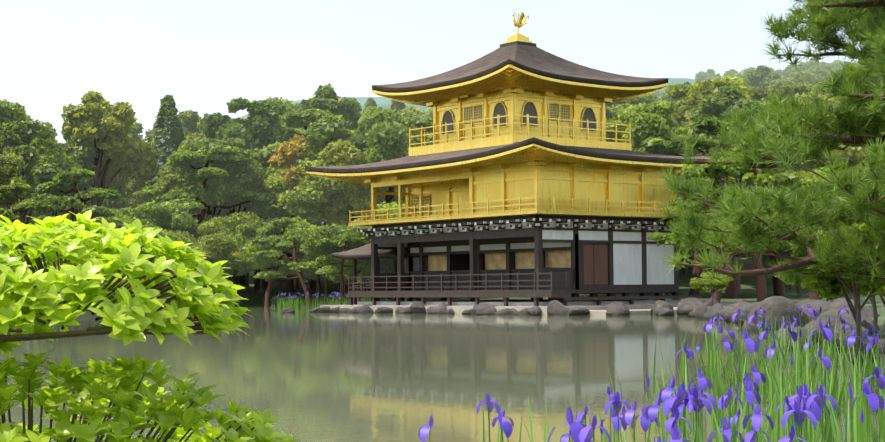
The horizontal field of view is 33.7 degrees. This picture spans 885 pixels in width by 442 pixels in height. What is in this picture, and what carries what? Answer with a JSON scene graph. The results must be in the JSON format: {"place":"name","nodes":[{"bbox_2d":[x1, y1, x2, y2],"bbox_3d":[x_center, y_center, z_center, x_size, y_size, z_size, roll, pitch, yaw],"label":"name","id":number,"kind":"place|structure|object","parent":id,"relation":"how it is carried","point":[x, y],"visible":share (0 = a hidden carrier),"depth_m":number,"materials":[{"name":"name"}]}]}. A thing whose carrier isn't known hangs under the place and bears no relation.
{"place":"outdoors","nodes":[
{"label":"outdoors","id":0,"kind":"place"},
{"bbox_2d":[0,0,866,142],"label":"sky","id":1,"kind":"structure","parent":0,"point":[205,54],"materials":[{"name":"white"}]},
{"bbox_2d":[0,307,884,441],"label":"pond water","id":2,"kind":"structure","parent":0,"point":[306,376],"depth_m":20.73,"materials":[{"name":"green liquid"}]},
{"bbox_2d":[85,78,884,333],"bbox_3d":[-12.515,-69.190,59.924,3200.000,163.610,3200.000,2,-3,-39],"label":"terrain","id":3,"kind":"structure","parent":0,"point":[748,289],"depth_m":100.30,"materials":[{"name":"green plant"}]},
{"bbox_2d":[0,151,28,205],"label":"broad tree","id":4,"kind":"object","parent":3,"relation":"on","point":[11,165],"visible":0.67,"depth_m":82.14,"materials":[{"name":"green plant"}]},
{"bbox_2d":[0,98,55,205],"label":"broad tree","id":5,"kind":"object","parent":3,"relation":"on","point":[13,111],"visible":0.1,"depth_m":99.63,"materials":[{"name":"green plant"}]},
{"bbox_2d":[0,182,63,257],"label":"pine tree","id":6,"kind":"object","parent":3,"relation":"on","point":[17,190],"visible":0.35,"depth_m":77.33,"materials":[{"name":"green plant"}]},
{"bbox_2d":[0,119,82,243],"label":"broad tree","id":7,"kind":"object","parent":3,"relation":"on","point":[44,159],"visible":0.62,"depth_m":90.99,"materials":[{"name":"green plant"}]},
{"bbox_2d":[10,208,80,224],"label":"broad tree","id":8,"kind":"object","parent":3,"relation":"on","point":[38,215],"visible":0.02,"depth_m":107.98,"materials":[{"name":"green plant"}]},
{"bbox_2d":[39,135,101,214],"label":"broad tree","id":9,"kind":"object","parent":3,"relation":"on","point":[83,156],"visible":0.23,"depth_m":102.62,"materials":[{"name":"green plant"}]},
{"bbox_2d":[24,168,126,261],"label":"pine tree","id":10,"kind":"object","parent":3,"relation":"on","point":[60,203],"visible":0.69,"depth_m":85.94,"materials":[{"name":"green plant"}]},
{"bbox_2d":[52,184,134,221],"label":"broad tree","id":11,"kind":"object","parent":3,"relation":"on","point":[112,202],"visible":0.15,"depth_m":107.86,"materials":[{"name":"green plant"}]},
{"bbox_2d":[60,90,162,206],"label":"broad tree","id":12,"kind":"object","parent":3,"relation":"on","point":[99,122],"visible":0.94,"depth_m":103.83,"materials":[{"name":"green plant"}]},
{"bbox_2d":[116,195,156,209],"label":"broad tree","id":13,"kind":"object","parent":3,"relation":"on","point":[133,202],"visible":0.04,"depth_m":102.86,"materials":[{"name":"green plant"}]},
{"bbox_2d":[128,122,144,142],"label":"broad tree","id":14,"kind":"object","parent":3,"relation":"on","point":[136,129],"visible":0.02,"depth_m":133.93,"materials":[{"name":"green plant"}]},
{"bbox_2d":[126,176,152,198],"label":"broad tree","id":15,"kind":"object","parent":3,"relation":"on","point":[134,185],"visible":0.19,"depth_m":109.66,"materials":[{"name":"green plant"}]},
{"bbox_2d":[0,210,299,441],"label":"shrub","id":16,"kind":"object","parent":3,"relation":"on","point":[127,317],"depth_m":2.83,"materials":[{"name":"green plant"}]},
{"bbox_2d":[108,200,198,234],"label":"maple tree","id":17,"kind":"object","parent":3,"relation":"on","point":[167,216],"visible":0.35,"depth_m":94.61,"materials":[{"name":"green plant"}]},
{"bbox_2d":[126,223,197,248],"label":"maple tree","id":18,"kind":"object","parent":3,"relation":"on","point":[178,235],"visible":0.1,"depth_m":92.14,"materials":[{"name":"green plant"}]},
{"bbox_2d":[140,95,185,196],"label":"conifer tree","id":19,"kind":"object","parent":3,"relation":"on","point":[169,135],"visible":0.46,"depth_m":109.48,"materials":[{"name":"green plant"}]},
{"bbox_2d":[143,109,201,142],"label":"broad tree","id":20,"kind":"object","parent":3,"relation":"on","point":[189,119],"visible":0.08,"depth_m":128.59,"materials":[{"name":"green plant"}]},
{"bbox_2d":[156,166,207,210],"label":"broad tree","id":21,"kind":"object","parent":3,"relation":"on","point":[170,181],"visible":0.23,"depth_m":101.01,"materials":[{"name":"green plant"}]},
{"bbox_2d":[139,143,271,226],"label":"pine tree","id":22,"kind":"object","parent":3,"relation":"on","point":[203,156],"visible":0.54,"depth_m":99.59,"materials":[{"name":"green plant"}]},
{"bbox_2d":[154,137,265,217],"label":"broad tree","id":23,"kind":"object","parent":3,"relation":"on","point":[248,173],"visible":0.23,"depth_m":101.13,"materials":[{"name":"green plant"}]},
{"bbox_2d":[190,232,245,254],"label":"maple tree","id":24,"kind":"object","parent":3,"relation":"on","point":[214,242],"visible":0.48,"depth_m":92.69,"materials":[{"name":"green plant"}]},
{"bbox_2d":[189,240,246,259],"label":"maple tree","id":25,"kind":"object","parent":3,"relation":"on","point":[211,255],"visible":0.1,"depth_m":92.45,"materials":[{"name":"green plant"}]},
{"bbox_2d":[184,118,263,288],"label":"broad tree","id":26,"kind":"object","parent":3,"relation":"on","point":[241,280],"depth_m":115.69,"materials":[{"name":"green plant"}]},
{"bbox_2d":[187,212,267,284],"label":"maple tree","id":27,"kind":"object","parent":3,"relation":"on","point":[251,227],"visible":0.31,"depth_m":95.70,"materials":[{"name":"green plant"}]},
{"bbox_2d":[221,264,244,275],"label":"maple tree","id":28,"kind":"object","parent":3,"relation":"on","point":[226,271],"visible":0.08,"depth_m":93.93,"materials":[{"name":"green plant"}]},
{"bbox_2d":[227,187,246,280],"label":"broad tree","id":29,"kind":"object","parent":3,"relation":"on","point":[241,210],"depth_m":105.92,"materials":[{"name":"green plant"}]},
{"bbox_2d":[206,151,274,292],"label":"broad tree","id":30,"kind":"object","parent":3,"relation":"on","point":[257,188],"visible":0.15,"depth_m":104.66,"materials":[{"name":"green plant"}]},
{"bbox_2d":[206,248,277,281],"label":"maple tree","id":31,"kind":"object","parent":3,"relation":"on","point":[249,262],"visible":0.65,"depth_m":92.90,"materials":[{"name":"green plant"}]},
{"bbox_2d":[204,224,281,298],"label":"maple tree","id":32,"kind":"object","parent":3,"relation":"on","point":[240,237],"visible":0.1,"depth_m":95.24,"materials":[{"name":"green plant"}]},
{"bbox_2d":[199,97,297,290],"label":"broad tree","id":33,"kind":"object","parent":3,"relation":"on","point":[258,129],"visible":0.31,"depth_m":108.25,"materials":[{"name":"green plant"}]},
{"bbox_2d":[227,217,279,292],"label":"maple tree","id":34,"kind":"object","parent":3,"relation":"on","point":[255,285],"depth_m":103.00,"materials":[{"name":"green plant"}]},
{"bbox_2d":[249,217,304,306],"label":"pine tree","id":35,"kind":"object","parent":3,"relation":"on","point":[274,225],"visible":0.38,"depth_m":92.59,"materials":[{"name":"green plant"}]},
{"bbox_2d":[260,259,293,302],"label":"broad tree","id":36,"kind":"object","parent":3,"relation":"on","point":[268,280],"visible":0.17,"depth_m":94.72,"materials":[{"name":"green plant"}]},
{"bbox_2d":[225,216,329,295],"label":"maple tree","id":37,"kind":"object","parent":3,"relation":"on","point":[300,223],"visible":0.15,"depth_m":97.63,"materials":[{"name":"green plant"}]},
{"bbox_2d":[242,227,320,300],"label":"tree","id":38,"kind":"object","parent":3,"relation":"on","point":[254,248],"visible":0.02,"depth_m":91.87,"materials":[{"name":"green plant"}]},
{"bbox_2d":[266,97,301,281],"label":"broad tree","id":39,"kind":"object","parent":3,"relation":"on","point":[295,106],"visible":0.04,"depth_m":124.94,"materials":[{"name":"green plant"}]},
{"bbox_2d":[254,228,320,306],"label":"pine tree","id":40,"kind":"object","parent":3,"relation":"on","point":[294,235],"visible":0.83,"depth_m":89.59,"materials":[{"name":"green plant"}]},
{"bbox_2d":[267,134,313,291],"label":"broad tree","id":41,"kind":"object","parent":3,"relation":"on","point":[287,154],"visible":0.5,"depth_m":102.68,"materials":[{"name":"orange plant"}]},
{"bbox_2d":[244,108,354,288],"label":"pine tree","id":42,"kind":"object","parent":3,"relation":"on","point":[299,121],"visible":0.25,"depth_m":105.98,"materials":[{"name":"green plant"}]},
{"bbox_2d":[277,266,323,289],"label":"maple tree","id":43,"kind":"object","parent":3,"relation":"on","point":[311,274],"visible":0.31,"depth_m":93.37,"materials":[{"name":"green plant"}]},
{"bbox_2d":[291,225,327,301],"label":"broad tree","id":44,"kind":"object","parent":3,"relation":"on","point":[309,258],"visible":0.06,"depth_m":90.82,"materials":[{"name":"green plant"}]},
{"bbox_2d":[262,157,359,291],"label":"broad tree","id":45,"kind":"object","parent":3,"relation":"on","point":[304,202],"visible":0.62,"depth_m":100.16,"materials":[{"name":"green plant"}]},
{"bbox_2d":[291,83,365,282],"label":"broad tree","id":46,"kind":"object","parent":3,"relation":"on","point":[326,97],"visible":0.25,"depth_m":116.57,"materials":[{"name":"green plant"}]},
{"bbox_2d":[300,224,370,300],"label":"maple tree","id":47,"kind":"object","parent":3,"relation":"on","point":[312,239],"visible":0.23,"depth_m":85.36,"materials":[{"name":"green plant"}]},
{"bbox_2d":[315,234,370,304],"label":"pine tree","id":48,"kind":"object","parent":3,"relation":"on","point":[330,271],"visible":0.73,"depth_m":83.56,"materials":[{"name":"green plant"}]},
{"bbox_2d":[320,251,370,290],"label":"maple tree","id":49,"kind":"object","parent":3,"relation":"on","point":[347,271],"visible":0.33,"depth_m":86.33,"materials":[{"name":"green plant"}]},
{"bbox_2d":[296,137,405,222],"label":"broad tree","id":50,"kind":"object","parent":3,"relation":"on","point":[344,153],"visible":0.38,"depth_m":99.82,"materials":[{"name":"green plant"}]},
{"bbox_2d":[354,126,369,136],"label":"broad tree","id":51,"kind":"object","parent":3,"relation":"on","point":[357,132],"depth_m":108.17,"materials":[{"name":"green plant"}]},
{"bbox_2d":[300,107,432,211],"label":"broad tree","id":52,"kind":"object","parent":3,"relation":"on","point":[388,137],"visible":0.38,"depth_m":102.71,"materials":[{"name":"green plant"}]},
{"bbox_2d":[363,97,376,111],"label":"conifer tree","id":53,"kind":"object","parent":3,"relation":"on","point":[370,101],"visible":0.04,"depth_m":152.38,"materials":[{"name":"green plant"}]},
{"bbox_2d":[357,268,385,286],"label":"broad tree","id":54,"kind":"object","parent":3,"relation":"on","point":[366,271],"visible":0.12,"depth_m":84.58,"materials":[{"name":"green plant"}]},
{"bbox_2d":[345,201,405,298],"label":"maple tree","id":55,"kind":"object","parent":3,"relation":"on","point":[354,233],"visible":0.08,"depth_m":83.45,"materials":[{"name":"green plant"}]},
{"bbox_2d":[354,105,401,129],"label":"broad tree","id":56,"kind":"object","parent":3,"relation":"on","point":[371,107],"depth_m":129.20,"materials":[{"name":"green plant"}]},
{"bbox_2d":[389,100,406,112],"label":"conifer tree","id":57,"kind":"object","parent":3,"relation":"on","point":[395,106],"visible":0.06,"depth_m":143.97,"materials":[{"name":"green plant"}]},
{"bbox_2d":[396,106,432,118],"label":"broad tree","id":58,"kind":"object","parent":3,"relation":"on","point":[412,112],"depth_m":142.46,"materials":[{"name":"green plant"}]},
{"bbox_2d":[89,296,884,365],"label":"shore rocks","id":59,"kind":"object","parent":3,"relation":"on","point":[776,308],"visible":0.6,"depth_m":40.14,"materials":[{"name":"grey stone"}]},
{"bbox_2d":[357,299,682,305],"bbox_3d":[3.821,3.830,68.824,9.800,0.170,13.200,2,-3,-39],"label":"stone foundation","id":60,"kind":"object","parent":3,"relation":"on","point":[518,302],"depth_m":64.77,"materials":[{"name":"grey stone"}]},
{"bbox_2d":[346,41,701,305],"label":"pavilion","id":61,"kind":"structure","parent":60,"relation":"on","point":[472,261],"depth_m":65.55,"materials":[{"name":"black wood"}]},
{"bbox_2d":[331,243,427,258],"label":"pavilion roof","id":62,"kind":"structure","parent":61,"relation":"on","point":[364,251],"depth_m":74.23,"materials":[{"name":"brown wood"}]},
{"bbox_2d":[412,196,429,213],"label":"lattice window","id":63,"kind":"structure","parent":61,"relation":"attached to","point":[423,203],"depth_m":71.67,"materials":[{"name":"gold metal"}]},
{"bbox_2d":[378,270,573,290],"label":"railing","id":64,"kind":"object","parent":61,"relation":"attached to","point":[513,277],"visible":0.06,"depth_m":67.93,"materials":[{"name":"wood"}]},
{"bbox_2d":[307,143,703,184],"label":"eaves","id":65,"kind":"object","parent":61,"relation":"attached to","point":[533,151],"visible":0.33,"depth_m":62.58,"materials":[{"name":"gold metal"}]},
{"bbox_2d":[305,137,708,173],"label":"roof","id":66,"kind":"structure","parent":61,"relation":"on","point":[407,162],"depth_m":65.25,"materials":[{"name":"brown wood"}]},
{"bbox_2d":[443,102,594,133],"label":"windows","id":67,"kind":"structure","parent":61,"relation":"attached to","point":[529,109],"depth_m":67.42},
{"bbox_2d":[348,33,690,225],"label":"golden upper walls","id":68,"kind":"structure","parent":61,"relation":"attached to","point":[533,187],"depth_m":66.11,"materials":[{"name":"gold metal"}]},
{"bbox_2d":[372,44,667,92],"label":"roof","id":69,"kind":"structure","parent":61,"relation":"on","point":[535,60],"depth_m":67.93,"materials":[{"name":"brown wood"}]},
{"bbox_2d":[372,64,667,105],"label":"eaves","id":70,"kind":"object","parent":61,"relation":"on","point":[510,76],"visible":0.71,"depth_m":66.10,"materials":[{"name":"gold metal"}]},
{"bbox_2d":[513,12,528,32],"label":"phoenix statue","id":71,"kind":"object","parent":61,"relation":"on","point":[518,24],"visible":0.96,"depth_m":69.72,"materials":[{"name":"gold metal"}]},
{"bbox_2d":[583,245,607,283],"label":"pavilion doors","id":72,"kind":"structure","parent":61,"relation":"attached to","point":[596,270],"depth_m":64.01,"materials":[{"name":"brown wood"}]},
{"bbox_2d":[320,302,752,314],"bbox_3d":[6.304,4.523,68.023,15.300,1.330,20.100,2,-3,-39],"label":"stone foundation","id":73,"kind":"object","parent":3,"relation":"on","point":[639,309],"visible":0.1,"depth_m":61.54,"materials":[{"name":"beige stone"}]},
{"bbox_2d":[237,292,884,441],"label":"iris","id":74,"kind":"object","parent":3,"relation":"on","point":[781,389],"depth_m":8.82,"materials":[{"name":"plant"}]},
{"bbox_2d":[597,107,625,295],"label":"broad tree","id":75,"kind":"object","parent":3,"relation":"on","point":[612,115],"depth_m":94.95,"materials":[{"name":"green plant"}]},
{"bbox_2d":[608,103,633,138],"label":"broad tree","id":76,"kind":"object","parent":3,"relation":"on","point":[625,105],"depth_m":105.87,"materials":[{"name":"green plant"}]},
{"bbox_2d":[620,94,655,106],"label":"broad tree","id":77,"kind":"object","parent":3,"relation":"on","point":[648,99],"visible":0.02,"depth_m":126.36,"materials":[{"name":"green plant"}]},
{"bbox_2d":[606,100,696,295],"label":"broad tree","id":78,"kind":"object","parent":3,"relation":"on","point":[654,119],"visible":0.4,"depth_m":90.03,"materials":[{"name":"green plant"}]},
{"bbox_2d":[682,249,688,274],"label":"broad tree","id":79,"kind":"object","parent":3,"relation":"on","point":[685,270],"depth_m":109.80,"materials":[{"name":"green plant"}]},
{"bbox_2d":[678,82,694,273],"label":"conifer tree","id":80,"kind":"object","parent":3,"relation":"on","point":[692,248],"depth_m":110.23,"materials":[{"name":"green plant"}]},
{"bbox_2d":[636,133,753,294],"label":"pine tree","id":81,"kind":"object","parent":3,"relation":"on","point":[655,145],"visible":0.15,"depth_m":85.43,"materials":[{"name":"green plant"}]},
{"bbox_2d":[691,71,714,84],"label":"broad tree","id":82,"kind":"object","parent":3,"relation":"on","point":[700,76],"visible":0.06,"depth_m":311.18,"materials":[{"name":"green plant"}]},
{"bbox_2d":[665,75,751,278],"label":"broad tree","id":83,"kind":"object","parent":3,"relation":"on","point":[695,94],"visible":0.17,"depth_m":102.23,"materials":[{"name":"green plant"}]},
{"bbox_2d":[689,272,733,305],"bbox_3d":[9.196,2.440,49.989,1.505,1.415,1.191,0,-3,-1],"label":"tree","id":84,"kind":"object","parent":3,"relation":"on","point":[696,283],"visible":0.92,"depth_m":49.83,"materials":[{"name":"green plant"}]},
{"bbox_2d":[706,68,719,76],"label":"broad tree","id":85,"kind":"object","parent":3,"relation":"on","point":[710,71],"depth_m":319.85,"materials":[{"name":"green plant"}]},
{"bbox_2d":[647,156,794,302],"bbox_3d":[11.567,0.569,56.124,6.180,6.252,5.087,0,-3,-17],"label":"pine tree","id":86,"kind":"object","parent":3,"relation":"on","point":[723,173],"visible":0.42,"depth_m":56.01,"materials":[{"name":"green plant"}]},
{"bbox_2d":[682,85,759,292],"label":"broad tree","id":87,"kind":"object","parent":3,"relation":"on","point":[723,98],"visible":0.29,"depth_m":95.12,"materials":[{"name":"green plant"}]},
{"bbox_2d":[668,115,779,298],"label":"pine tree","id":88,"kind":"object","parent":3,"relation":"on","point":[707,124],"visible":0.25,"depth_m":76.69,"materials":[{"name":"green plant"}]},
{"bbox_2d":[691,256,764,272],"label":"maple tree","id":89,"kind":"object","parent":3,"relation":"on","point":[747,264],"visible":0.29,"depth_m":86.31,"materials":[{"name":"green plant"}]},
{"bbox_2d":[730,71,746,81],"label":"broad tree","id":90,"kind":"object","parent":3,"relation":"on","point":[738,75],"visible":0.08,"depth_m":259.11,"materials":[{"name":"green plant"}]},
{"bbox_2d":[665,140,815,301],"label":"pine tree","id":91,"kind":"object","parent":3,"relation":"on","point":[766,175],"visible":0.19,"depth_m":65.93,"materials":[{"name":"green plant"}]},
{"bbox_2d":[722,66,780,80],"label":"broad tree","id":92,"kind":"object","parent":3,"relation":"on","point":[731,73],"visible":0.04,"depth_m":282.71,"materials":[{"name":"green plant"}]},
{"bbox_2d":[743,65,780,91],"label":"broad tree","id":93,"kind":"object","parent":3,"relation":"on","point":[761,76],"visible":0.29,"depth_m":179.17,"materials":[{"name":"green plant"}]},
{"bbox_2d":[718,122,816,295],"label":"pine tree","id":94,"kind":"object","parent":3,"relation":"on","point":[778,288],"depth_m":87.91,"materials":[{"name":"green plant"}]},
{"bbox_2d":[655,0,884,286],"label":"pine","id":95,"kind":"object","parent":3,"relation":"on","point":[868,27],"depth_m":13.60,"materials":[{"name":"green plant"}]},
{"bbox_2d":[744,82,814,255],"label":"broad tree","id":96,"kind":"object","parent":3,"relation":"on","point":[758,93],"visible":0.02,"depth_m":111.45,"materials":[{"name":"green plant"}]},
{"bbox_2d":[768,77,824,88],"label":"broad tree","id":97,"kind":"object","parent":3,"relation":"on","point":[777,82],"depth_m":167.54,"materials":[{"name":"green plant"}]},
{"bbox_2d":[781,60,832,79],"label":"broad tree","id":98,"kind":"object","parent":3,"relation":"on","point":[789,69],"visible":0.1,"depth_m":272.93,"materials":[{"name":"green plant"}]},
{"bbox_2d":[797,57,816,71],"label":"broad tree","id":99,"kind":"object","parent":3,"relation":"on","point":[800,68],"visible":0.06,"depth_m":289.70,"materials":[{"name":"green plant"}]},
{"bbox_2d":[789,68,830,84],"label":"broad tree","id":100,"kind":"object","parent":3,"relation":"on","point":[812,77],"visible":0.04,"depth_m":196.41,"materials":[{"name":"green plant"}]},
{"bbox_2d":[788,84,840,160],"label":"broad tree","id":101,"kind":"object","parent":3,"relation":"on","point":[823,90],"visible":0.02,"depth_m":105.08,"materials":[{"name":"green plant"}]},
{"bbox_2d":[759,92,882,167],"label":"broad tree","id":102,"kind":"object","parent":3,"relation":"on","point":[854,151],"visible":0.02,"depth_m":93.89,"materials":[{"name":"green plant"}]},
{"bbox_2d":[766,129,883,299],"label":"pine tree","id":103,"kind":"object","parent":3,"relation":"on","point":[813,295],"visible":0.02,"depth_m":71.95,"materials":[{"name":"green plant"}]},
{"bbox_2d":[797,166,855,299],"bbox_3d":[16.601,0.694,60.430,5.407,6.065,6.967,0,-3,-12],"label":"maple tree","id":104,"kind":"object","parent":3,"relation":"on","point":[818,178],"depth_m":60.08,"materials":[{"name":"green plant"}]},
{"bbox_2d":[780,216,884,372],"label":"maple tree","id":105,"kind":"object","parent":3,"relation":"on","point":[823,286],"visible":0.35,"depth_m":13.97,"materials":[{"name":"green plant"}]},
{"bbox_2d":[840,282,884,339],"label":"maple tree","id":106,"kind":"object","parent":3,"relation":"on","point":[880,291],"visible":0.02,"depth_m":16.34,"materials":[{"name":"green plant"}]},
{"bbox_2d":[845,126,884,162],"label":"pine tree","id":107,"kind":"object","parent":3,"relation":"on","point":[857,145],"visible":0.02,"depth_m":70.97,"materials":[{"name":"green plant"}]},
{"bbox_2d":[869,294,877,353],"bbox_3d":[5.807,1.016,19.998,2.363,1.612,1.913,1,-3,-37],"label":"maple tree","id":108,"kind":"object","parent":3,"relation":"on","point":[875,313],"depth_m":19.98,"materials":[{"name":"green plant"}]},
{"bbox_2d":[428,250,570,270],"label":"window panels","id":109,"kind":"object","parent":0,"point":[553,259],"depth_m":66.58,"materials":[{"name":"beige paper"}]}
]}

